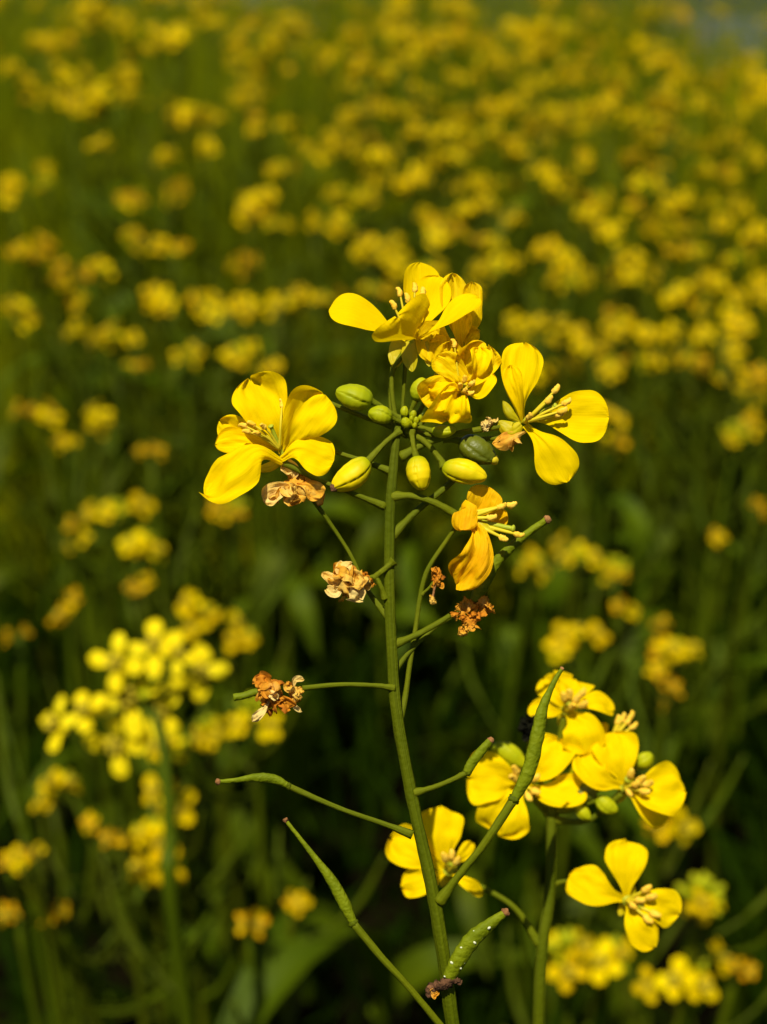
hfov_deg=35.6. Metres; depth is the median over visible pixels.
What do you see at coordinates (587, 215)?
rapeseed plant
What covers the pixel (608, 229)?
rapeseed plant
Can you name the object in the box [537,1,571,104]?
rapeseed plant
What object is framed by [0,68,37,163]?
rapeseed plant
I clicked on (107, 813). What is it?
rapeseed plant
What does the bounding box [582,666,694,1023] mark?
rapeseed plant
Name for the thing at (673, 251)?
rapeseed plant
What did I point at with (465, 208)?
rapeseed plant
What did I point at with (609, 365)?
rapeseed plant
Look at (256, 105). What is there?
rapeseed plant
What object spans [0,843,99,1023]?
rapeseed plant
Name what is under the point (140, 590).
rapeseed plant
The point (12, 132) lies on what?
flower field
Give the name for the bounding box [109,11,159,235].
rapeseed plant
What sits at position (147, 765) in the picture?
rapeseed plant
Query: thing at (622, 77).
rapeseed plant
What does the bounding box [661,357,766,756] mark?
rapeseed plant
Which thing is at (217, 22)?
rapeseed plant
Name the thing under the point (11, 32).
rapeseed plant
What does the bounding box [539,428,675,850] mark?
rapeseed plant
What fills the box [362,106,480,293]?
rapeseed plant
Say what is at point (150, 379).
rapeseed plant
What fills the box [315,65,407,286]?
rapeseed plant
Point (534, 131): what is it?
rapeseed plant
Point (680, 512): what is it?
rapeseed plant
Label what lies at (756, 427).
rapeseed plant
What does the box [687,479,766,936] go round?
rapeseed plant
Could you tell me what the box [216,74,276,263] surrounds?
rapeseed plant
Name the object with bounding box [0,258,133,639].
rapeseed plant
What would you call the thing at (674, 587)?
rapeseed plant
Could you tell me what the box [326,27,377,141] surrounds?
rapeseed plant
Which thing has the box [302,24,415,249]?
rapeseed plant
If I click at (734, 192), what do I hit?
rapeseed plant
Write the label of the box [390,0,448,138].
rapeseed plant
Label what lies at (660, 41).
rapeseed plant
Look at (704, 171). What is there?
rapeseed plant
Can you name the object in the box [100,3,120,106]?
rapeseed plant
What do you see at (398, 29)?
rapeseed plant
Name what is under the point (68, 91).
rapeseed plant
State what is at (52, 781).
rapeseed plant
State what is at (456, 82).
rapeseed plant
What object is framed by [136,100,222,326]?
rapeseed plant
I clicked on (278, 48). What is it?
rapeseed plant
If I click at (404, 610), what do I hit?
rapeseed plant
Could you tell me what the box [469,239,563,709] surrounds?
rapeseed plant
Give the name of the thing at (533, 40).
rapeseed plant
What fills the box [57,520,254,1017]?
rapeseed plant
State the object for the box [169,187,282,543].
rapeseed plant
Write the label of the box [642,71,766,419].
rapeseed plant
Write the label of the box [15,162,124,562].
rapeseed plant
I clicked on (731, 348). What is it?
rapeseed plant
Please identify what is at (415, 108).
rapeseed plant
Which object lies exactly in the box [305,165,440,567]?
rapeseed plant
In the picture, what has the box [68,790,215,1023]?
rapeseed plant
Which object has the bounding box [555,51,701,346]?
rapeseed plant
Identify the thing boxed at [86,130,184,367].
rapeseed plant
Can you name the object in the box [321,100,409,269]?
rapeseed plant
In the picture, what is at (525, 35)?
rapeseed plant
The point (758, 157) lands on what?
rapeseed plant
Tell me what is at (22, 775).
rapeseed plant
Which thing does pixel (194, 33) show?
rapeseed plant
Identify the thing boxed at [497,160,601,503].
rapeseed plant
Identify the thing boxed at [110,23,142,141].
rapeseed plant
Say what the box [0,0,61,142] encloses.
rapeseed plant
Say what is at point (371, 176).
rapeseed plant
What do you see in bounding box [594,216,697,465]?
rapeseed plant
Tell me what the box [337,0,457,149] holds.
rapeseed plant
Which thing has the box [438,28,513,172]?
rapeseed plant
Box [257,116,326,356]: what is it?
rapeseed plant
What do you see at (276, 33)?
rapeseed plant
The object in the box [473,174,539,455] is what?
rapeseed plant
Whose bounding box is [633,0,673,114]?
rapeseed plant
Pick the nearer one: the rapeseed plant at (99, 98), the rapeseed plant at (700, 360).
the rapeseed plant at (700, 360)
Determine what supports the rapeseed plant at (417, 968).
on the ground at (120, 974)
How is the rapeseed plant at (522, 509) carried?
on the ground at (120, 974)
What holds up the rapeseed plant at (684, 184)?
on the ground at (120, 974)
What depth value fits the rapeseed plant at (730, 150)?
1.21 m
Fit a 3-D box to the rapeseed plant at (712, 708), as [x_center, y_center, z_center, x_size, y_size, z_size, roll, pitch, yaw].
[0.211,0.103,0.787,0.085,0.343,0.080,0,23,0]
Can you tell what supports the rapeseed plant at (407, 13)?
on the ground at (120, 974)
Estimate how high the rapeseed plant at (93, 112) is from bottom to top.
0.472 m
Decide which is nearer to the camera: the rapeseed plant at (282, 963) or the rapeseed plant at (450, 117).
the rapeseed plant at (282, 963)
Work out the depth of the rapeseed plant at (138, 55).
1.61 m
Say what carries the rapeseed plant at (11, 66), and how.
on the ground at (120, 974)
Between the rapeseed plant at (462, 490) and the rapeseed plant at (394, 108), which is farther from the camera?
the rapeseed plant at (394, 108)
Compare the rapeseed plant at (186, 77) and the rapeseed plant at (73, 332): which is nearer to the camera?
the rapeseed plant at (73, 332)
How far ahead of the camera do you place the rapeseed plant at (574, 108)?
1.24 m
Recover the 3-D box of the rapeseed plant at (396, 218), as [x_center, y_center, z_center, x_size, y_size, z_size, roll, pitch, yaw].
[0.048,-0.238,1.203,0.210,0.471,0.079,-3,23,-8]
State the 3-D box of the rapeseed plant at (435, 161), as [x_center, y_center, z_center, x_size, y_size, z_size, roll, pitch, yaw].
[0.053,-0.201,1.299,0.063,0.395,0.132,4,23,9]
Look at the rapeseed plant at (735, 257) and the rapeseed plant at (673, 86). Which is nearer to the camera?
the rapeseed plant at (735, 257)
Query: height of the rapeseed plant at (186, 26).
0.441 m
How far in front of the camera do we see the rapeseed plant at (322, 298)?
0.96 m
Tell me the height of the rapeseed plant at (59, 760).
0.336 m
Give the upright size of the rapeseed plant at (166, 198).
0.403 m
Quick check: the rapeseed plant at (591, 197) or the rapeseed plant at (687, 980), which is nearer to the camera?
the rapeseed plant at (687, 980)
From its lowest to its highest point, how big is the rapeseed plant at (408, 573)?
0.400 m
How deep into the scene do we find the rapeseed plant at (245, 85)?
1.40 m
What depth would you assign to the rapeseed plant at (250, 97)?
1.26 m
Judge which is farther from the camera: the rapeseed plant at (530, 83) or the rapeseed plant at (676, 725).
the rapeseed plant at (530, 83)
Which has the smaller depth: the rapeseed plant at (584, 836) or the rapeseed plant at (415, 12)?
the rapeseed plant at (584, 836)
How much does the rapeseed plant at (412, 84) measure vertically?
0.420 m
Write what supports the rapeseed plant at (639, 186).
on the ground at (120, 974)
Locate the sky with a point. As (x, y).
(163, 0)
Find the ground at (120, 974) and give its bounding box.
[0,458,766,1023]
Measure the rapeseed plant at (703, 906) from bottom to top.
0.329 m
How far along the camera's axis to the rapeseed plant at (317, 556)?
1.07 m
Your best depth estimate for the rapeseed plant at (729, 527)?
0.82 m
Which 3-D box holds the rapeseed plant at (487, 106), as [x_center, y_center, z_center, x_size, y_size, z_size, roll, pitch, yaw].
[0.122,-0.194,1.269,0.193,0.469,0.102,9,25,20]
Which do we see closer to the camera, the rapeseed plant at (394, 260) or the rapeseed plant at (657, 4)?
the rapeseed plant at (394, 260)
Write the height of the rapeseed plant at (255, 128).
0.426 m
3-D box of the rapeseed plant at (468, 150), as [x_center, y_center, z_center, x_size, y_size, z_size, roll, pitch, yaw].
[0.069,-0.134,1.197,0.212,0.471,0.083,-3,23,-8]
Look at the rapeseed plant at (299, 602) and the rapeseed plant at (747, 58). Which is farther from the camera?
the rapeseed plant at (747, 58)
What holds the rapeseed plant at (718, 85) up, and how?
on the ground at (120, 974)
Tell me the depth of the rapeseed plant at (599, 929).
0.68 m
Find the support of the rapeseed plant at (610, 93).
on the ground at (120, 974)
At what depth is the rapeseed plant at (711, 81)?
1.44 m
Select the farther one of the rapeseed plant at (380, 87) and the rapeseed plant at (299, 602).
the rapeseed plant at (380, 87)
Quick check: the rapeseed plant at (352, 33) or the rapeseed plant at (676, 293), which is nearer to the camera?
the rapeseed plant at (676, 293)
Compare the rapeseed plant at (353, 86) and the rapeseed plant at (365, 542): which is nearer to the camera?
the rapeseed plant at (365, 542)
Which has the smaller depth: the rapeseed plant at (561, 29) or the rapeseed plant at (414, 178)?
the rapeseed plant at (414, 178)
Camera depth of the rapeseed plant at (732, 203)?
1.06 m
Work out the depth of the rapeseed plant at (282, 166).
1.14 m
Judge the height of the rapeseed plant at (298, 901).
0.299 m
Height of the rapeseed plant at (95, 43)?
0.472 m
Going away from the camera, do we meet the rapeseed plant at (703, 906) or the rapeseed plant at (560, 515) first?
the rapeseed plant at (703, 906)
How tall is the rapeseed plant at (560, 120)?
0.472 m
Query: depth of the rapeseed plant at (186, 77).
1.55 m
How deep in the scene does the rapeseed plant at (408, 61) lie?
1.52 m
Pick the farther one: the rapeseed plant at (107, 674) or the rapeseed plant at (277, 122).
the rapeseed plant at (277, 122)
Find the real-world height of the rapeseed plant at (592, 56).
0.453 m
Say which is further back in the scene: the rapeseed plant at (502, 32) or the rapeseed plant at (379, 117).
the rapeseed plant at (502, 32)
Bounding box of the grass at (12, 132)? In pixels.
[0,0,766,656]
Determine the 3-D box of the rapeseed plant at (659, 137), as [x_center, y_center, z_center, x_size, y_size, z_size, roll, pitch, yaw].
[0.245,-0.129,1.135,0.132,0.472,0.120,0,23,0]
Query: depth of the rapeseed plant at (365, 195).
1.07 m
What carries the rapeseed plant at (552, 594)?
on the ground at (120, 974)
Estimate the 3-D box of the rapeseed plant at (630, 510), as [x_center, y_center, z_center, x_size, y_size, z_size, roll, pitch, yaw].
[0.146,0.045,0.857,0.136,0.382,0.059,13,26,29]
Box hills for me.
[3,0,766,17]
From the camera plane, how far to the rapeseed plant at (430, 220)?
1.06 m
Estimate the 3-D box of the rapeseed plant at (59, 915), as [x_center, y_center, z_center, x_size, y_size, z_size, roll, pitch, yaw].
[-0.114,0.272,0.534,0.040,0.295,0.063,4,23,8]
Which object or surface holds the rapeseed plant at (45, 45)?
on the ground at (120, 974)
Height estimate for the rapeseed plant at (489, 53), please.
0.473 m
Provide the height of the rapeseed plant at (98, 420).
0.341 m
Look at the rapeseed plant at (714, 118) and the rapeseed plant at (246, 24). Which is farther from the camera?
the rapeseed plant at (246, 24)
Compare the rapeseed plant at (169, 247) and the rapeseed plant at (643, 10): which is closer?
the rapeseed plant at (169, 247)
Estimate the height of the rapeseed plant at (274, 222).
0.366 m
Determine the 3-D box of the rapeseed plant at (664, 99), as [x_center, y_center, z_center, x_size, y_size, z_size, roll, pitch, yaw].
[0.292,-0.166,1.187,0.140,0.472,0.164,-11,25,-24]
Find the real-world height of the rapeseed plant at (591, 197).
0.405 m
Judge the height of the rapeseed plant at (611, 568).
0.341 m
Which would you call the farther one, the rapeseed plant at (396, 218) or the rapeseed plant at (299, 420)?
the rapeseed plant at (396, 218)
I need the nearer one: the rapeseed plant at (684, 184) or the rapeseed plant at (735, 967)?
the rapeseed plant at (735, 967)
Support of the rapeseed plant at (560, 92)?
on the ground at (120, 974)
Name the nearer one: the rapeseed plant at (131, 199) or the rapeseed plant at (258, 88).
the rapeseed plant at (131, 199)
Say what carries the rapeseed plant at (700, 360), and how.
on the ground at (120, 974)
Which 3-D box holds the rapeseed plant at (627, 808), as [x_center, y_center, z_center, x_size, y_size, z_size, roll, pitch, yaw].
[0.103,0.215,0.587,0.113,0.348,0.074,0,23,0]
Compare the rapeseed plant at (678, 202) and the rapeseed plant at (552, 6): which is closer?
the rapeseed plant at (678, 202)
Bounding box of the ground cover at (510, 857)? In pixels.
[0,219,766,1023]
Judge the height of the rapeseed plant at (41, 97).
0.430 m
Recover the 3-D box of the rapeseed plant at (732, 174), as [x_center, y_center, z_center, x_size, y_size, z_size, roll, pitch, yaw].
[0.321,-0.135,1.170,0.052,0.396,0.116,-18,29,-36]
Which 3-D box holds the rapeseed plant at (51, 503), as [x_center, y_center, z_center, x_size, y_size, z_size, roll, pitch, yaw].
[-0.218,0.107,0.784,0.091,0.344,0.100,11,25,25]
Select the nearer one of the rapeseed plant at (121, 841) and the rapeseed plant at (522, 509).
the rapeseed plant at (121, 841)
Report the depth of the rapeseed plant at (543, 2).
1.74 m
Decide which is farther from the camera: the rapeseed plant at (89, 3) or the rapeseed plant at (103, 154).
the rapeseed plant at (89, 3)
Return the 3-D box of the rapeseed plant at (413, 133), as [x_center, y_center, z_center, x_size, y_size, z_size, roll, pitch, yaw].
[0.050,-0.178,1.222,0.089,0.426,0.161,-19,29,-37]
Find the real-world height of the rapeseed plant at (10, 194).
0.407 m
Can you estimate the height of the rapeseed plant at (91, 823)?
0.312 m
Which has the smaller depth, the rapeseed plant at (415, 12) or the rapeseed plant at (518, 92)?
the rapeseed plant at (518, 92)
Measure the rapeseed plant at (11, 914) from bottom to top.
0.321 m
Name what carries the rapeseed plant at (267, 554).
on the ground at (120, 974)
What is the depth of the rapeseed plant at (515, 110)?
1.24 m
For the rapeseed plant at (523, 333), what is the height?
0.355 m
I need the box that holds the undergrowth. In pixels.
[0,28,766,819]
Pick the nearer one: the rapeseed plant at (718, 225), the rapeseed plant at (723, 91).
the rapeseed plant at (718, 225)
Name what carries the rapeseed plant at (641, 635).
on the ground at (120, 974)
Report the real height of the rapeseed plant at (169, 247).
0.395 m
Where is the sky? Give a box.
[163,0,283,5]
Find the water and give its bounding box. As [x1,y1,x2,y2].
[26,17,766,68]
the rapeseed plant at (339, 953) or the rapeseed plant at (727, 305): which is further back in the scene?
the rapeseed plant at (727, 305)
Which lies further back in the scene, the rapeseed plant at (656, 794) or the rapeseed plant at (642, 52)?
the rapeseed plant at (642, 52)
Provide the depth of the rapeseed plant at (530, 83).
1.32 m
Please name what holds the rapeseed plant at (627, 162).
on the ground at (120, 974)
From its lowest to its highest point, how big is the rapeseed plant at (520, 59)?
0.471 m
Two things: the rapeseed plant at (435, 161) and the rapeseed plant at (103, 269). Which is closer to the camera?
the rapeseed plant at (103, 269)
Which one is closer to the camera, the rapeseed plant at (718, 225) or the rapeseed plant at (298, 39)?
the rapeseed plant at (718, 225)
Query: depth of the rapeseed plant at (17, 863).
0.46 m
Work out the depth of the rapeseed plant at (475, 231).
1.21 m
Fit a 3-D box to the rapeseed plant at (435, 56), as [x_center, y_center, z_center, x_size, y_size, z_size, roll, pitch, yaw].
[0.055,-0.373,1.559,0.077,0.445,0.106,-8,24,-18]
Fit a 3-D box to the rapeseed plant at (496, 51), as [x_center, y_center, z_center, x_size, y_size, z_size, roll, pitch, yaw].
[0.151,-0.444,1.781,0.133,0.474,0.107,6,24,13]
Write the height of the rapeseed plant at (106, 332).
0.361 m
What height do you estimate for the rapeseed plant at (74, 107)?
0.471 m
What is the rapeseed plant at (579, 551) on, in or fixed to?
on the ground at (120, 974)
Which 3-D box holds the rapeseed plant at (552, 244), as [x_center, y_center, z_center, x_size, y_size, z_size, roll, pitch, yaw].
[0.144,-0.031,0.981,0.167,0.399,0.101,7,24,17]
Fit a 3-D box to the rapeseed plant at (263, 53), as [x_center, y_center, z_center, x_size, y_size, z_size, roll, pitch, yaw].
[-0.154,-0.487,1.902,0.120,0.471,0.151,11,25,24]
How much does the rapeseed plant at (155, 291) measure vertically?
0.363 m
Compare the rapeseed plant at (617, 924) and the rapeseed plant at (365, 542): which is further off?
the rapeseed plant at (365, 542)
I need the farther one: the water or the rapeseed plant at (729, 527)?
the water
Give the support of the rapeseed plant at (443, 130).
on the ground at (120, 974)
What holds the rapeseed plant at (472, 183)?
on the ground at (120, 974)
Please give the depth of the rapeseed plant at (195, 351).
0.87 m
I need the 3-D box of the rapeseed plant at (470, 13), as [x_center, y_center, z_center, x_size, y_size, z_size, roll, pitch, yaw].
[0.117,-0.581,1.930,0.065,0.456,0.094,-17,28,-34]
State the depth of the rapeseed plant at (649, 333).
0.87 m
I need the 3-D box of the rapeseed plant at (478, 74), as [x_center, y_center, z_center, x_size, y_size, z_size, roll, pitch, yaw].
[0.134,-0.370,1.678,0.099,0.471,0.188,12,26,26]
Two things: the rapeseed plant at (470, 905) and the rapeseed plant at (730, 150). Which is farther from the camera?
the rapeseed plant at (730, 150)
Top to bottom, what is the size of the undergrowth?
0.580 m
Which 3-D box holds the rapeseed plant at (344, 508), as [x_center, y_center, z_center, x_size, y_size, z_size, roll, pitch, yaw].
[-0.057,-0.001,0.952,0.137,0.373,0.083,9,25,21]
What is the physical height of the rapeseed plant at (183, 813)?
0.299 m
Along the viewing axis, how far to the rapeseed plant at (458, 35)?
1.35 m
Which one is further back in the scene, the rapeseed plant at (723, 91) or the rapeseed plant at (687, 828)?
the rapeseed plant at (723, 91)
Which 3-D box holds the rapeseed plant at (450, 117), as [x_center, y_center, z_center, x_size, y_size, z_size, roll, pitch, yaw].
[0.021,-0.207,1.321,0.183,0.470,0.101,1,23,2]
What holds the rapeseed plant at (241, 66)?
on the ground at (120, 974)
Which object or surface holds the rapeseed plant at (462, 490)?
on the ground at (120, 974)
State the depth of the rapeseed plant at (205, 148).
1.21 m
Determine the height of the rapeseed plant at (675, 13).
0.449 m
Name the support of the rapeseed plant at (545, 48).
on the ground at (120, 974)
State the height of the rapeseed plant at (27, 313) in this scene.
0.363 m
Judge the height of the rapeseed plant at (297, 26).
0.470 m
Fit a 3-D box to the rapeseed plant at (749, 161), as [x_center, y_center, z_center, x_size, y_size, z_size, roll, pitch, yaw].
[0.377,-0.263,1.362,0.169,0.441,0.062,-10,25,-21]
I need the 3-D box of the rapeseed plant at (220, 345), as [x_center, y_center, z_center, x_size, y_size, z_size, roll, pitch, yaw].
[-0.205,-0.231,1.187,0.208,0.472,0.114,3,23,8]
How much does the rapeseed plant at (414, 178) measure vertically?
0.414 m
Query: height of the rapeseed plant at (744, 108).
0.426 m
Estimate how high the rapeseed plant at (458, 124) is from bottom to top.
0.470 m
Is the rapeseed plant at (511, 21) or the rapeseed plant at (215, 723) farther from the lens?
the rapeseed plant at (511, 21)
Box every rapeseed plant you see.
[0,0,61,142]
[0,2,34,111]
[0,61,116,306]
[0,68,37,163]
[0,93,180,474]
[0,174,47,569]
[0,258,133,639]
[0,289,174,694]
[0,297,70,703]
[0,399,120,844]
[0,434,135,874]
[0,624,58,1023]
[0,709,199,1023]
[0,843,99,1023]
[0,901,100,1023]
[4,232,220,674]
[5,63,187,377]
[7,74,85,235]
[10,516,192,938]
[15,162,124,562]
[25,34,75,324]
[31,747,136,1023]
[33,492,310,938]
[36,780,187,1023]
[39,835,163,998]
[40,619,396,1023]
[41,257,173,665]
[41,319,171,674]
[45,36,124,207]
[47,587,177,1005]
[49,91,161,308]
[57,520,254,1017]
[59,5,142,160]
[59,64,181,391]
[64,0,149,198]
[64,135,144,517]
[65,828,225,1023]
[66,402,160,815]
[67,176,217,472]
[68,0,157,160]
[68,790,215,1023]
[69,310,163,620]
[70,202,191,617]
[72,74,164,315]
[73,0,118,155]
[85,846,239,1023]
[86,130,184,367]
[88,271,213,662]
[91,25,242,451]
[94,42,155,211]
[99,24,278,497]
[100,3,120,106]
[104,573,220,1014]
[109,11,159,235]
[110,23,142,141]
[110,342,261,761]
[111,235,244,644]
[113,167,215,526]
[120,0,192,245]
[121,774,257,1023]
[124,360,209,716]
[124,588,310,995]
[134,443,227,897]
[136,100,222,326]
[137,497,301,976]
[137,593,287,988]
[144,715,262,1023]
[148,728,254,1018]
[149,23,236,196]
[152,78,270,283]
[154,22,206,163]
[159,13,232,202]
[161,290,274,655]
[169,138,225,435]
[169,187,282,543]
[169,326,313,730]
[182,643,374,1018]
[184,6,210,54]
[184,106,287,415]
[187,0,255,219]
[189,256,296,671]
[195,193,309,522]
[199,262,608,1023]
[211,81,293,370]
[212,251,309,675]
[215,51,289,256]
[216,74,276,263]
[217,28,298,215]
[219,92,312,333]
[221,110,307,459]
[225,11,298,165]
[225,235,440,675]
[231,878,309,1023]
[236,13,343,336]
[238,35,303,181]
[239,160,312,416]
[240,212,327,523]
[253,48,292,179]
[256,27,323,212]
[256,358,338,712]
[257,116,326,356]
[263,285,398,709]
[272,5,314,174]
[274,829,385,1023]
[280,36,317,139]
[284,139,346,393]
[284,287,427,695]
[291,186,377,518]
[292,277,445,737]
[295,47,408,390]
[301,209,425,645]
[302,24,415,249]
[303,122,395,441]
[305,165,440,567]
[305,210,379,607]
[306,47,354,206]
[311,76,396,220]
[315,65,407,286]
[319,103,477,365]
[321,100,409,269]
[323,98,406,364]
[326,24,533,369]
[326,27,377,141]
[328,16,414,164]
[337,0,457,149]
[338,145,449,515]
[343,164,408,396]
[344,154,466,533]
[345,279,499,707]
[346,259,487,694]
[348,0,467,148]
[349,7,412,182]
[351,234,433,544]
[353,88,434,261]
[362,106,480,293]
[362,133,561,461]
[370,24,472,232]
[370,122,489,274]
[372,120,462,425]
[376,621,633,1023]
[378,225,504,673]
[379,193,498,431]
[385,670,685,1023]
[388,0,475,91]
[389,46,438,175]
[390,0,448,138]
[390,1,431,49]
[393,81,453,170]
[397,193,503,629]
[400,47,449,157]
[400,173,495,479]
[406,100,460,253]
[406,313,600,628]
[411,200,457,501]
[415,141,454,378]
[424,24,475,214]
[430,68,491,239]
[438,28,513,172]
[438,232,533,537]
[440,203,524,473]
[442,122,510,345]
[444,0,479,116]
[445,0,483,127]
[446,95,597,345]
[448,117,502,377]
[452,201,496,533]
[456,349,582,697]
[456,516,574,1023]
[459,56,520,221]
[464,123,545,414]
[465,71,502,183]
[467,34,511,101]
[467,614,722,1009]
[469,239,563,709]
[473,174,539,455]
[479,115,603,405]
[481,44,520,171]
[484,42,567,209]
[485,22,532,151]
[486,56,613,462]
[487,67,568,271]
[488,19,541,123]
[491,51,550,188]
[492,204,604,454]
[492,237,665,677]
[494,527,766,970]
[496,96,538,346]
[496,130,630,388]
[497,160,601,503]
[501,34,557,231]
[501,74,557,241]
[502,27,606,170]
[505,294,668,656]
[505,904,631,1023]
[512,556,708,996]
[515,267,651,694]
[517,0,582,142]
[520,88,603,303]
[520,406,657,841]
[521,73,577,238]
[522,342,686,769]
[523,168,667,476]
[523,190,604,434]
[523,661,711,1023]
[524,103,601,392]
[525,898,593,1023]
[528,336,634,682]
[530,106,650,333]
[536,340,693,728]
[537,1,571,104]
[539,16,593,113]
[539,218,648,660]
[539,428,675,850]
[541,63,660,296]
[542,196,681,548]
[542,247,663,537]
[544,188,625,513]
[545,519,607,931]
[545,597,660,1023]
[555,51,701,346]
[559,305,642,674]
[560,157,670,435]
[561,289,715,612]
[564,37,616,232]
[565,89,641,352]
[569,3,617,166]
[572,8,651,85]
[573,114,695,527]
[575,92,743,411]
[576,128,662,359]
[577,327,696,681]
[578,65,742,259]
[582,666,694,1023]
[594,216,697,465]
[605,313,708,637]
[606,239,713,483]
[608,755,744,1023]
[610,282,718,598]
[612,376,766,783]
[613,0,692,148]
[615,105,689,291]
[616,938,731,1023]
[618,957,766,1023]
[619,88,704,233]
[623,631,740,1023]
[625,39,670,171]
[625,245,729,558]
[628,199,766,560]
[628,324,766,821]
[629,189,698,483]
[631,8,691,116]
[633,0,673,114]
[639,349,759,709]
[640,242,766,533]
[641,79,765,300]
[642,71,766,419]
[649,270,766,606]
[652,161,745,310]
[653,415,766,747]
[654,1,696,108]
[657,68,722,162]
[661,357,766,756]
[662,261,760,684]
[667,311,766,681]
[669,138,731,413]
[670,339,762,610]
[672,872,766,1023]
[678,74,725,171]
[678,126,751,250]
[681,288,766,563]
[683,194,752,482]
[684,69,766,309]
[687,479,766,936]
[689,93,732,185]
[690,96,765,297]
[691,163,741,380]
[694,52,758,166]
[709,219,766,584]
[715,80,740,112]
[723,398,766,842]
[728,145,766,332]
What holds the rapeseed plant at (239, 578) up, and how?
on the ground at (120, 974)
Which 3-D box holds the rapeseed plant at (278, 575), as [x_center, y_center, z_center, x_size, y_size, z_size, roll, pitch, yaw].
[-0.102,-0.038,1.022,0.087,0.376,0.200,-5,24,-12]
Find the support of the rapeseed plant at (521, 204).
on the ground at (120, 974)
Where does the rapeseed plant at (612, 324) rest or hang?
on the ground at (120, 974)
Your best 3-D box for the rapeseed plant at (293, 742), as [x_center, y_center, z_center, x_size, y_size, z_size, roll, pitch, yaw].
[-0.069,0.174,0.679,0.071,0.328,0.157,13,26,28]
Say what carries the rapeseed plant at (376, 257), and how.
on the ground at (120, 974)
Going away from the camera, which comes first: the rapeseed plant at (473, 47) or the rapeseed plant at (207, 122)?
the rapeseed plant at (207, 122)
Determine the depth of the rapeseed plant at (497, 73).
1.38 m
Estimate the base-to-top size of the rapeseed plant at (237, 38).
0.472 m
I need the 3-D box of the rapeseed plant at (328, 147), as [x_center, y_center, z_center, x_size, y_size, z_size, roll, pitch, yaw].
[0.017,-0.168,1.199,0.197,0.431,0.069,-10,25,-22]
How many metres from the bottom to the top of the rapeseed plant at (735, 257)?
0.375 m
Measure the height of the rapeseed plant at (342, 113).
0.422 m
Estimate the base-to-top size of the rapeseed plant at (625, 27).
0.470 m
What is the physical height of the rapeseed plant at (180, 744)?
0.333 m
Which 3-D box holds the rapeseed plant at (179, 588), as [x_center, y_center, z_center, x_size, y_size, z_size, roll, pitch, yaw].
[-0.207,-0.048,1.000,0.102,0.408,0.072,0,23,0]
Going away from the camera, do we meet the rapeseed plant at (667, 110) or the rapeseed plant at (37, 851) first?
the rapeseed plant at (37, 851)
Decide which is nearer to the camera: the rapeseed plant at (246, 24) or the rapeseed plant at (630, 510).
the rapeseed plant at (630, 510)
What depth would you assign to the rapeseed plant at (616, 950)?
0.47 m
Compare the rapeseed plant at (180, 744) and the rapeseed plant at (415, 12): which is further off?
the rapeseed plant at (415, 12)
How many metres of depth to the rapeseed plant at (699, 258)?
1.03 m
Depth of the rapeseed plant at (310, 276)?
1.21 m
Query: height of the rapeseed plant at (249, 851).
0.340 m
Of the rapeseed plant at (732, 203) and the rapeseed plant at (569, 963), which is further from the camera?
the rapeseed plant at (732, 203)
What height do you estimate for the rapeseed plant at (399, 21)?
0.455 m
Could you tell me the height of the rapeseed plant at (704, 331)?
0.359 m
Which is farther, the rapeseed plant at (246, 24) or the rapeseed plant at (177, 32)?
the rapeseed plant at (246, 24)
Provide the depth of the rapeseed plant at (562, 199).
1.10 m
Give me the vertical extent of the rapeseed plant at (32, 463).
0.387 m
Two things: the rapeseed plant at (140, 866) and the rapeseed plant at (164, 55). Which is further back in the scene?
the rapeseed plant at (164, 55)
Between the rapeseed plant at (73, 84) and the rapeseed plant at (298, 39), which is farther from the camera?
the rapeseed plant at (298, 39)
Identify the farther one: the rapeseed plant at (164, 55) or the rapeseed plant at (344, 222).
the rapeseed plant at (164, 55)
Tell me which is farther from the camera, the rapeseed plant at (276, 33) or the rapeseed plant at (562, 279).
the rapeseed plant at (276, 33)
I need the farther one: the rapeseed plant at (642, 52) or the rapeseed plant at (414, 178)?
the rapeseed plant at (642, 52)
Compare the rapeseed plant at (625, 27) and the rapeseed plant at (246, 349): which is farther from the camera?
the rapeseed plant at (625, 27)
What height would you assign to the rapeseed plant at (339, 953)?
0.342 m
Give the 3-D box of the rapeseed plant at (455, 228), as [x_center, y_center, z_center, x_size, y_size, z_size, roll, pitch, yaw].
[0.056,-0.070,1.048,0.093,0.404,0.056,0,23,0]
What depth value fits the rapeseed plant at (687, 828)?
0.51 m
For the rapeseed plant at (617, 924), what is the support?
on the ground at (120, 974)
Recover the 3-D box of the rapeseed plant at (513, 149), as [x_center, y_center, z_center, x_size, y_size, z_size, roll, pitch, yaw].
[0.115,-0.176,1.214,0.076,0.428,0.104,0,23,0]
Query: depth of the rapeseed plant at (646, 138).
1.26 m
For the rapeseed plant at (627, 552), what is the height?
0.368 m
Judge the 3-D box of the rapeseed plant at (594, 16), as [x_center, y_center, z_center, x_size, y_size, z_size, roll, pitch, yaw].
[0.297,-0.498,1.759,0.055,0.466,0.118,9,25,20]
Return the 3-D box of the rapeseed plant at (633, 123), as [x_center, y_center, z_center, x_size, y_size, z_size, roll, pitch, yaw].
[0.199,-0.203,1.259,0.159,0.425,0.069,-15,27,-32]
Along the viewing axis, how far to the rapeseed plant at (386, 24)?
1.73 m
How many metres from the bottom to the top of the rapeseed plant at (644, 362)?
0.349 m
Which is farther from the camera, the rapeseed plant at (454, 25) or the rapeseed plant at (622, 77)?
the rapeseed plant at (454, 25)
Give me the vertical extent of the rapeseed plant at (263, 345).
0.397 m
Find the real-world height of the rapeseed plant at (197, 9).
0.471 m
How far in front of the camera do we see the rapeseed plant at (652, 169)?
1.12 m

